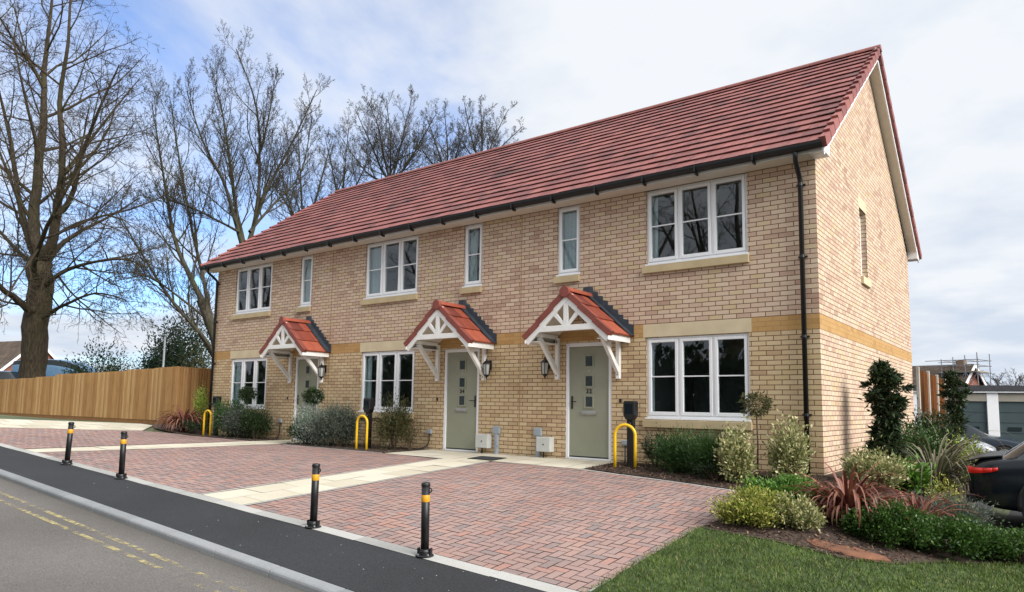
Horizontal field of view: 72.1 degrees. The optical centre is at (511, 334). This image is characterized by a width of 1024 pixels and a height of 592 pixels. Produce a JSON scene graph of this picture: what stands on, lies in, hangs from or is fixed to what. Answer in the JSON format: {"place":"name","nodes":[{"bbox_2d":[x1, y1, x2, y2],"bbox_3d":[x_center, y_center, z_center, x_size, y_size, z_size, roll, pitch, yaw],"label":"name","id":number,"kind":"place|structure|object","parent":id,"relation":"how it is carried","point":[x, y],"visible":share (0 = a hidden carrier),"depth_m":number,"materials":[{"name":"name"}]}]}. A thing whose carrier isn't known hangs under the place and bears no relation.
{"place":"outdoors","nodes":[
{"label":"outdoors","id":0,"kind":"place"},
{"bbox_2d":[0,478,306,591],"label":"road","id":1,"kind":"structure","parent":0,"point":[37,554],"depth_m":6.55,"materials":[{"name":"grey asphalt"}]},
{"bbox_2d":[0,446,545,591],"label":"pavement","id":2,"kind":"structure","parent":0,"point":[353,565],"depth_m":7.26,"materials":[{"name":"grey asphalt"}]},
{"bbox_2d":[61,422,75,464],"bbox_3d":[-7.265,1.772,11.546,0.176,0.690,0.176,4,-6,-14],"label":"parking bollard","id":3,"kind":"object","parent":2,"relation":"on","point":[67,460],"visible":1,"depth_m":11.52,"materials":[{"name":"black metal"}]},
{"bbox_2d":[114,431,127,478],"bbox_3d":[-5.755,1.769,10.402,0.176,0.690,0.176,0,-6,3],"label":"parking bollard","id":4,"kind":"object","parent":2,"relation":"on","point":[121,474],"visible":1,"depth_m":10.37,"materials":[{"name":"black metal"}]},
{"bbox_2d":[0,415,1022,591],"bbox_3d":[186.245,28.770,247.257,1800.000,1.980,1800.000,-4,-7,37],"label":"ground","id":5,"kind":"structure","parent":0,"point":[998,519],"depth_m":11.11,"materials":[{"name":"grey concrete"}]},
{"bbox_2d":[0,341,56,370],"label":"brick house","id":6,"kind":"structure","parent":5,"relation":"on","point":[10,352],"depth_m":60.00,"materials":[{"name":"brown tile"}]},
{"bbox_2d":[11,359,94,375],"bbox_3d":[-24.140,2.317,38.022,4.600,1.955,1.954,1,-6,-3],"label":"parked van","id":7,"kind":"object","parent":5,"relation":"on","point":[54,367],"visible":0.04,"depth_m":37.17,"materials":[{"name":"blue paint"}]},
{"bbox_2d":[0,419,152,430],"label":"slab path","id":8,"kind":"structure","parent":5,"relation":"on","point":[13,423],"depth_m":18.62,"materials":[{"name":"beige concrete"}]},
{"bbox_2d":[0,0,190,378],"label":"bare tree","id":9,"kind":"object","parent":5,"relation":"on","point":[41,278],"visible":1,"depth_m":30.55,"materials":[{"name":"brown plant"}]},
{"bbox_2d":[57,336,133,373],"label":"shrub","id":10,"kind":"object","parent":5,"relation":"on","point":[103,368],"visible":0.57,"depth_m":30.89,"materials":[{"name":"green plant"}]},
{"bbox_2d":[0,366,210,424],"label":"boarded fence","id":11,"kind":"object","parent":5,"relation":"on","point":[146,396],"visible":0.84,"depth_m":25.29,"materials":[{"name":"brown wood"}]},
{"bbox_2d":[0,427,242,448],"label":"block paving","id":12,"kind":"structure","parent":5,"relation":"on","point":[59,435],"depth_m":16.16,"materials":[{"name":"red brick"}]},
{"bbox_2d":[92,53,227,357],"bbox_3d":[-16.594,-4.710,34.093,6.392,17.891,9.060,4,-6,-27],"label":"bare tree","id":13,"kind":"object","parent":5,"relation":"on","point":[205,312],"visible":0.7,"depth_m":33.49,"materials":[{"name":"grey plant"}]},
{"bbox_2d":[25,440,305,452],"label":"slab path","id":14,"kind":"structure","parent":5,"relation":"on","point":[163,446],"depth_m":14.84,"materials":[{"name":"beige concrete"}]},
{"bbox_2d":[137,295,210,368],"bbox_3d":[-19.094,0.744,40.276,4.273,6.283,4.332,3,-6,-24],"label":"evergreen tree","id":15,"kind":"object","parent":5,"relation":"on","point":[176,349],"visible":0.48,"depth_m":39.78,"materials":[{"name":"green plant"}]},
{"bbox_2d":[152,424,281,439],"bbox_3d":[-8.149,2.710,19.950,6.540,0.215,2.400,-4,-7,37],"label":"planting bed","id":16,"kind":"object","parent":5,"relation":"on","point":[157,426],"visible":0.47,"depth_m":19.39,"materials":[{"name":"brown soil"}]},
{"bbox_2d":[152,405,212,431],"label":"strappy plant","id":17,"kind":"object","parent":16,"relation":"on","point":[176,417],"visible":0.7,"depth_m":19.68,"materials":[{"name":"red plant"}]},
{"bbox_2d":[192,382,208,430],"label":"shrub","id":18,"kind":"object","parent":16,"relation":"on","point":[201,404],"visible":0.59,"depth_m":20.58,"materials":[{"name":"green plant"}]},
{"bbox_2d":[208,392,250,438],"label":"shrub","id":19,"kind":"object","parent":16,"relation":"on","point":[223,409],"visible":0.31,"depth_m":18.45,"materials":[{"name":"green plant"}]},
{"bbox_2d":[218,400,255,437],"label":"shrub","id":20,"kind":"object","parent":16,"relation":"on","point":[234,424],"visible":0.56,"depth_m":17.98,"materials":[{"name":"green plant"}]},
{"bbox_2d":[237,385,257,436],"bbox_3d":[-6.824,1.968,18.133,0.558,1.381,0.552,-4,-7,37],"label":"standard tree","id":21,"kind":"object","parent":16,"relation":"on","point":[246,391],"visible":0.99,"depth_m":18.12,"materials":[{"name":"green plant"}]},
{"bbox_2d":[237,400,276,438],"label":"shrub","id":22,"kind":"object","parent":16,"relation":"on","point":[254,421],"visible":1,"depth_m":17.66,"materials":[{"name":"green plant"}]},
{"bbox_2d":[137,21,334,257],"bbox_3d":[-13.334,-6.134,35.983,7.831,21.183,8.295,1,-6,0],"label":"bare tree","id":23,"kind":"object","parent":5,"relation":"on","point":[232,211],"visible":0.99,"depth_m":36.33,"materials":[{"name":"grey plant"}]},
{"bbox_2d":[41,444,433,493],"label":"block paving","id":24,"kind":"structure","parent":5,"relation":"on","point":[222,472],"depth_m":12.21,"materials":[{"name":"red brick"}]},
{"bbox_2d":[0,443,578,591],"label":"edging","id":25,"kind":"object","parent":5,"relation":"on","point":[528,582],"visible":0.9,"depth_m":7.34,"materials":[{"name":"concrete"}]},
{"bbox_2d":[305,463,320,527],"bbox_3d":[-2.172,1.761,7.748,0.176,0.690,0.176,-1,-6,20],"label":"parking bollard","id":26,"kind":"object","parent":25,"relation":"on","point":[313,522],"visible":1,"depth_m":7.71,"materials":[{"name":"black metal"}]},
{"bbox_2d":[415,482,433,557],"bbox_3d":[-0.829,1.756,6.729,0.176,0.690,0.176,-1,-6,14],"label":"parking bollard","id":27,"kind":"object","parent":25,"relation":"on","point":[425,551],"visible":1,"depth_m":6.69,"materials":[{"name":"black metal"}]},
{"bbox_2d":[255,104,365,220],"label":"bare tree","id":28,"kind":"object","parent":5,"relation":"on","point":[289,203],"visible":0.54,"depth_m":43.90,"materials":[{"name":"grey plant"}]},
{"bbox_2d":[202,458,481,504],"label":"slab path","id":29,"kind":"structure","parent":5,"relation":"on","point":[302,486],"depth_m":10.38,"materials":[{"name":"concrete"}]},
{"bbox_2d":[315,107,377,192],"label":"bare tree","id":30,"kind":"object","parent":5,"relation":"on","point":[334,174],"visible":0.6,"depth_m":50.14,"materials":[{"name":"grey plant"}]},
{"bbox_2d":[282,442,422,452],"bbox_3d":[-3.515,2.453,15.453,3.670,0.042,1.100,-4,-7,37],"label":"planting bed","id":31,"kind":"object","parent":5,"relation":"on","point":[373,447],"visible":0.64,"depth_m":15.18,"materials":[{"name":"brown soil"}]},
{"bbox_2d":[283,411,317,443],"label":"shrub","id":32,"kind":"object","parent":31,"relation":"on","point":[294,432],"visible":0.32,"depth_m":16.08,"materials":[{"name":"green plant"}]},
{"bbox_2d":[301,385,324,443],"bbox_3d":[-4.559,1.824,16.168,0.567,1.370,0.558,-4,-7,37],"label":"standard tree","id":33,"kind":"object","parent":31,"relation":"on","point":[308,396],"visible":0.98,"depth_m":16.13,"materials":[{"name":"green plant"}]},
{"bbox_2d":[286,398,340,444],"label":"shrub","id":34,"kind":"object","parent":31,"relation":"on","point":[307,421],"visible":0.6,"depth_m":15.90,"materials":[{"name":"plant"}]},
{"bbox_2d":[311,401,363,445],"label":"shrub","id":35,"kind":"object","parent":31,"relation":"on","point":[320,426],"visible":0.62,"depth_m":15.48,"materials":[{"name":"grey plant"}]},
{"bbox_2d":[316,394,360,446],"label":"shrub","id":36,"kind":"object","parent":31,"relation":"on","point":[335,429],"visible":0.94,"depth_m":15.40,"materials":[{"name":"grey plant"}]},
{"bbox_2d":[363,398,374,448],"bbox_3d":[-3.072,1.913,15.014,0.210,1.125,0.144,-4,-7,37],"label":"charging post","id":37,"kind":"object","parent":31,"relation":"on","point":[368,406],"visible":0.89,"depth_m":14.99,"materials":[{"name":"black plastic"}]},
{"bbox_2d":[370,386,415,449],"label":"shrub","id":38,"kind":"object","parent":31,"relation":"on","point":[395,421],"visible":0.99,"depth_m":14.72,"materials":[{"name":"green plant"}]},
{"bbox_2d":[324,84,449,183],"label":"bare tree","id":39,"kind":"object","parent":5,"relation":"on","point":[393,159],"visible":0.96,"depth_m":45.43,"materials":[{"name":"grey plant"}]},
{"bbox_2d":[411,98,474,164],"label":"bare tree","id":40,"kind":"object","parent":5,"relation":"on","point":[452,154],"visible":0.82,"depth_m":47.77,"materials":[{"name":"grey plant"}]},
{"bbox_2d":[385,449,518,461],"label":"slab path","id":41,"kind":"structure","parent":5,"relation":"on","point":[457,455],"depth_m":13.69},
{"bbox_2d":[450,95,524,156],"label":"bare tree","id":42,"kind":"object","parent":5,"relation":"on","point":[475,141],"visible":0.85,"depth_m":47.70,"materials":[{"name":"grey plant"}]},
{"bbox_2d":[248,461,738,591],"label":"block paving","id":43,"kind":"structure","parent":5,"relation":"on","point":[609,522],"depth_m":8.24,"materials":[{"name":"red brick"}]},
{"bbox_2d":[493,456,611,468],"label":"slab path","id":44,"kind":"structure","parent":5,"relation":"on","point":[552,462],"depth_m":12.31,"materials":[{"name":"concrete"}]},
{"bbox_2d":[199,44,921,474],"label":"terraced house","id":45,"kind":"structure","parent":5,"relation":"on","point":[705,260],"depth_m":13.55,"materials":[{"name":"brick"}]},
{"bbox_2d":[230,358,266,412],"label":"window","id":46,"kind":"structure","parent":45,"relation":"in","point":[252,372],"depth_m":19.63,"materials":[{"name":"white plastic"}]},
{"bbox_2d":[230,263,272,319],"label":"window","id":47,"kind":"structure","parent":45,"relation":"in","point":[254,283],"depth_m":19.80,"materials":[{"name":"white plastic"}]},
{"bbox_2d":[293,356,318,439],"bbox_3d":[-5.113,1.579,17.547,0.956,2.095,0.122,-4,-7,37],"label":"front door","id":48,"kind":"structure","parent":45,"relation":"in","point":[305,377],"depth_m":17.69,"materials":[{"name":"green plastic"}]},
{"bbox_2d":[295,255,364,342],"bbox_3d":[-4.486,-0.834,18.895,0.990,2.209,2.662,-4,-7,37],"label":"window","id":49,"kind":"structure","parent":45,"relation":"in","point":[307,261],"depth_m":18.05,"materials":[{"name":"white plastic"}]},
{"bbox_2d":[356,350,414,418],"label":"window","id":50,"kind":"structure","parent":45,"relation":"in","point":[381,371],"depth_m":16.37,"materials":[{"name":"white plastic"}]},
{"bbox_2d":[360,235,418,305],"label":"window","id":51,"kind":"structure","parent":45,"relation":"in","point":[392,265],"depth_m":16.49,"materials":[{"name":"white plastic"}]},
{"bbox_2d":[443,348,479,452],"bbox_3d":[-1.027,1.327,14.443,0.959,2.095,0.122,-4,-7,37],"label":"front door","id":52,"kind":"structure","parent":45,"relation":"in","point":[461,379],"depth_m":14.46,"materials":[{"name":"green plastic"}]},
{"bbox_2d":[459,223,482,294],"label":"window","id":53,"kind":"structure","parent":45,"relation":"in","point":[474,233],"depth_m":14.69,"materials":[{"name":"white plastic"}]},
{"bbox_2d":[475,434,491,452],"bbox_3d":[-0.563,2.140,13.845,0.310,0.380,0.156,-4,-7,37],"label":"meter box","id":54,"kind":"object","parent":45,"relation":"attached to","point":[482,441],"visible":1,"depth_m":13.78,"materials":[{"name":"white plastic"}]},
{"bbox_2d":[536,437,553,457],"bbox_3d":[0.606,2.068,12.957,0.310,0.380,0.156,-4,-7,37],"label":"meter box","id":55,"kind":"object","parent":45,"relation":"attached to","point":[544,444],"visible":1,"depth_m":12.89,"materials":[{"name":"white plastic"}]},
{"bbox_2d":[565,341,611,461],"bbox_3d":[1.381,1.178,12.615,0.955,2.095,0.122,-4,-7,37],"label":"front door","id":56,"kind":"structure","parent":45,"relation":"in","point":[588,365],"depth_m":12.61,"materials":[{"name":"green plastic"}]},
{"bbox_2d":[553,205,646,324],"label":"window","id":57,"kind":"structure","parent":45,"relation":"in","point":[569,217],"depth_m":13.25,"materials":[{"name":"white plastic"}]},
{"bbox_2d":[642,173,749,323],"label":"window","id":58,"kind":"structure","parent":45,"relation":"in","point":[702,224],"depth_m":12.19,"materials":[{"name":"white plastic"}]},
{"bbox_2d":[642,333,752,430],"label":"window","id":59,"kind":"structure","parent":45,"relation":"in","point":[700,378],"depth_m":12.81,"materials":[{"name":"white plastic"}]},
{"bbox_2d":[582,525,1023,591],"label":"lawn","id":60,"kind":"structure","parent":5,"relation":"on","point":[837,589],"depth_m":6.20,"materials":[{"name":"plant"}]},
{"bbox_2d":[585,454,1023,563],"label":"planting bed","id":61,"kind":"object","parent":5,"relation":"on","point":[829,528],"visible":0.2,"depth_m":7.35,"materials":[{"name":"brown soil"}]},
{"bbox_2d":[168,426,937,560],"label":"bark mulch","id":62,"kind":"object","parent":61,"relation":"on","point":[765,528],"visible":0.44,"depth_m":7.63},
{"bbox_2d":[613,423,636,467],"bbox_3d":[1.836,1.824,11.435,0.391,0.776,0.051,-2,-6,26],"label":"hoop guard","id":63,"kind":"object","parent":61,"relation":"on","point":[635,441],"visible":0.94,"depth_m":11.45,"materials":[{"name":"yellow paint"}]},
{"bbox_2d":[623,401,637,466],"bbox_3d":[1.954,1.650,11.596,0.210,1.125,0.144,-4,-7,37],"label":"charging post","id":64,"kind":"object","parent":61,"relation":"on","point":[630,411],"visible":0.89,"depth_m":11.56,"materials":[{"name":"black plastic"}]},
{"bbox_2d":[638,423,668,466],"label":"shrub","id":65,"kind":"object","parent":61,"relation":"on","point":[647,451],"visible":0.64,"depth_m":11.43,"materials":[{"name":"green plant"}]},
{"bbox_2d":[644,426,696,474],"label":"shrub","id":66,"kind":"object","parent":61,"relation":"on","point":[663,452],"visible":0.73,"depth_m":10.82,"materials":[{"name":"green plant"}]},
{"bbox_2d":[668,424,764,477],"bbox_3d":[2.971,1.733,10.458,1.292,0.857,1.254,1,-6,-5],"label":"shrub","id":67,"kind":"object","parent":61,"relation":"on","point":[702,453],"visible":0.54,"depth_m":10.37,"materials":[{"name":"green plant"}]},
{"bbox_2d":[689,462,746,480],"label":"shrub","id":68,"kind":"object","parent":61,"relation":"on","point":[701,467],"visible":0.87,"depth_m":10.01,"materials":[{"name":"green plant"}]},
{"bbox_2d":[712,414,758,482],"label":"shrub","id":69,"kind":"object","parent":61,"relation":"on","point":[732,450],"visible":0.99,"depth_m":9.79,"materials":[{"name":"green plant"}]},
{"bbox_2d":[705,481,795,529],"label":"shrub","id":70,"kind":"object","parent":61,"relation":"on","point":[754,507],"visible":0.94,"depth_m":7.50,"materials":[{"name":"green plant"}]},
{"bbox_2d":[736,389,776,478],"bbox_3d":[3.504,1.414,10.015,0.534,1.302,0.516,-4,-7,37],"label":"standard tree","id":71,"kind":"object","parent":61,"relation":"on","point":[747,404],"visible":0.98,"depth_m":10.02,"materials":[{"name":"green plant"}]},
{"bbox_2d":[735,471,829,505],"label":"shrub","id":72,"kind":"object","parent":61,"relation":"on","point":[780,481],"visible":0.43,"depth_m":8.37,"materials":[{"name":"green plant"}]},
{"bbox_2d":[762,409,819,478],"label":"shrub","id":73,"kind":"object","parent":61,"relation":"on","point":[790,455],"visible":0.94,"depth_m":9.74,"materials":[{"name":"green plant"}]},
{"bbox_2d":[767,489,827,532],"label":"shrub","id":74,"kind":"object","parent":61,"relation":"on","point":[802,513],"visible":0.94,"depth_m":7.33,"materials":[{"name":"green plant"}]},
{"bbox_2d":[806,539,890,563],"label":"stone slab","id":75,"kind":"structure","parent":61,"relation":"on","point":[843,549],"depth_m":6.78,"materials":[{"name":"brown stone"}]},
{"bbox_2d":[778,459,932,534],"bbox_3d":[3.777,1.735,7.805,1.572,0.712,1.535,-4,-7,37],"label":"strappy plant","id":76,"kind":"object","parent":61,"relation":"on","point":[837,500],"visible":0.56,"depth_m":7.61,"materials":[{"name":"red plant"}]},
{"bbox_2d":[835,434,919,488],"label":"shrub","id":77,"kind":"object","parent":61,"relation":"on","point":[885,466],"visible":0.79,"depth_m":9.49,"materials":[{"name":"green plant"}]},
{"bbox_2d":[833,494,936,549],"bbox_3d":[3.872,1.927,7.350,0.976,0.513,0.814,-4,-7,37],"label":"shrub","id":78,"kind":"object","parent":61,"relation":"on","point":[895,524],"visible":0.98,"depth_m":7.13,"materials":[{"name":"green plant"}]},
{"bbox_2d":[857,357,916,463],"bbox_3d":[5.827,1.275,10.937,0.922,1.872,0.753,-4,-7,37],"label":"shrub","id":79,"kind":"object","parent":61,"relation":"on","point":[889,406],"visible":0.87,"depth_m":10.84,"materials":[{"name":"green plant"}]},
{"bbox_2d":[892,451,936,493],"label":"shrub","id":80,"kind":"object","parent":61,"relation":"on","point":[914,475],"visible":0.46,"depth_m":9.84,"materials":[{"name":"green plant"}]},
{"bbox_2d":[899,418,954,462],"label":"shrub","id":81,"kind":"object","parent":61,"relation":"on","point":[906,438],"visible":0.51,"depth_m":12.13,"materials":[{"name":"green plant"}]},
{"bbox_2d":[883,489,981,519],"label":"strappy plant","id":82,"kind":"object","parent":61,"relation":"on","point":[924,503],"visible":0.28,"depth_m":8.12,"materials":[{"name":"red plant"}]},
{"bbox_2d":[907,396,966,446],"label":"shrub","id":83,"kind":"object","parent":61,"relation":"on","point":[943,430],"visible":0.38,"depth_m":14.17,"materials":[{"name":"green plant"}]},
{"bbox_2d":[881,433,992,501],"bbox_3d":[6.251,1.937,10.487,2.132,0.979,2.179,-4,-7,37],"label":"strappy plant","id":84,"kind":"object","parent":61,"relation":"on","point":[943,463],"visible":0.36,"depth_m":10.28,"materials":[{"name":"green plant"}]},
{"bbox_2d":[922,471,964,510],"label":"shrub","id":85,"kind":"object","parent":61,"relation":"on","point":[940,491],"visible":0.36,"depth_m":9.07,"materials":[{"name":"green plant"}]},
{"bbox_2d":[885,413,1011,482],"bbox_3d":[7.431,1.963,12.290,2.532,1.244,2.249,3,-6,-17],"label":"strappy plant","id":86,"kind":"object","parent":61,"relation":"on","point":[956,447],"visible":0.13,"depth_m":12.00,"materials":[{"name":"green plant"}]},
{"bbox_2d":[896,483,1009,525],"bbox_3d":[5.248,2.100,8.552,1.277,0.618,1.064,0,-6,12],"label":"shrub","id":87,"kind":"object","parent":61,"relation":"on","point":[983,512],"visible":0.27,"depth_m":8.35,"materials":[{"name":"grey plant"}]},
{"bbox_2d":[936,369,973,449],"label":"shrub","id":88,"kind":"object","parent":61,"relation":"on","point":[953,382],"visible":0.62,"depth_m":17.32,"materials":[{"name":"green plant"}]},
{"bbox_2d":[893,509,1020,560],"bbox_3d":[4.569,2.065,7.352,1.328,0.494,1.031,-4,-7,37],"label":"shrub","id":89,"kind":"object","parent":61,"relation":"on","point":[965,536],"visible":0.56,"depth_m":7.08,"materials":[{"name":"green plant"}]},
{"bbox_2d":[947,522,1023,561],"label":"shrub","id":90,"kind":"object","parent":61,"relation":"on","point":[1019,534],"visible":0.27,"depth_m":7.11,"materials":[{"name":"green plant"}]},
{"bbox_2d":[916,367,946,438],"bbox_3d":[11.716,2.304,19.526,0.076,2.560,5.590,-4,-7,37],"label":"boarded fence","id":91,"kind":"object","parent":5,"relation":"on","point":[928,388],"visible":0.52,"depth_m":18.78,"materials":[{"name":"wood"}]},
{"bbox_2d":[912,360,986,384],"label":"brick house","id":92,"kind":"structure","parent":5,"relation":"on","point":[936,370],"depth_m":46.27,"materials":[{"name":"brown brick"}]},
{"bbox_2d":[925,352,991,384],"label":"scaffolding","id":93,"kind":"object","parent":5,"relation":"on","point":[965,372],"visible":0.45,"depth_m":45.72,"materials":[{"name":"grey metal"}]},
{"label":"kerb bed","id":94,"kind":"structure","parent":5,"relation":"on","visible":0},
{"bbox_2d":[0,469,353,591],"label":"kerb","id":95,"kind":"structure","parent":94,"relation":"on","point":[304,582],"depth_m":7.15,"materials":[{"name":"grey concrete"}]},
{"bbox_2d":[0,0,1023,384],"label":"sky","id":96,"kind":"structure","parent":0,"point":[954,69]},
{"bbox_2d":[972,502,1023,531],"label":"car park","id":97,"kind":"structure","parent":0,"point":[1015,519],"depth_m":10.12,"materials":[{"name":"grey asphalt"}]},
{"bbox_2d":[913,385,1023,441],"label":"garage block","id":98,"kind":"structure","parent":97,"relation":"on","point":[997,410],"depth_m":25.54,"materials":[{"name":"white paint"}]},
{"bbox_2d":[950,401,986,432],"bbox_3d":[16.294,3.552,26.002,2.150,2.220,0.080,-1,-6,20],"label":"garage door","id":99,"kind":"structure","parent":98,"relation":"in","point":[978,420],"depth_m":25.80,"materials":[{"name":"grey metal"}]},
{"bbox_2d":[998,401,1023,441],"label":"garage door","id":100,"kind":"structure","parent":98,"relation":"in","point":[1011,414],"depth_m":25.40,"materials":[{"name":"grey metal"}]},
{"bbox_2d":[962,423,1021,450],"bbox_3d":[15.928,3.814,25.027,4.300,1.471,1.834,-3,-7,34],"label":"parked car","id":101,"kind":"object","parent":97,"relation":"on","point":[1008,444],"visible":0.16,"depth_m":23.84,"materials":[{"name":"blue paint"}]},
{"bbox_2d":[966,441,1023,516],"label":"parked car","id":102,"kind":"object","parent":97,"relation":"on","point":[998,476],"visible":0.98,"depth_m":9.19,"materials":[{"name":"black paint"}]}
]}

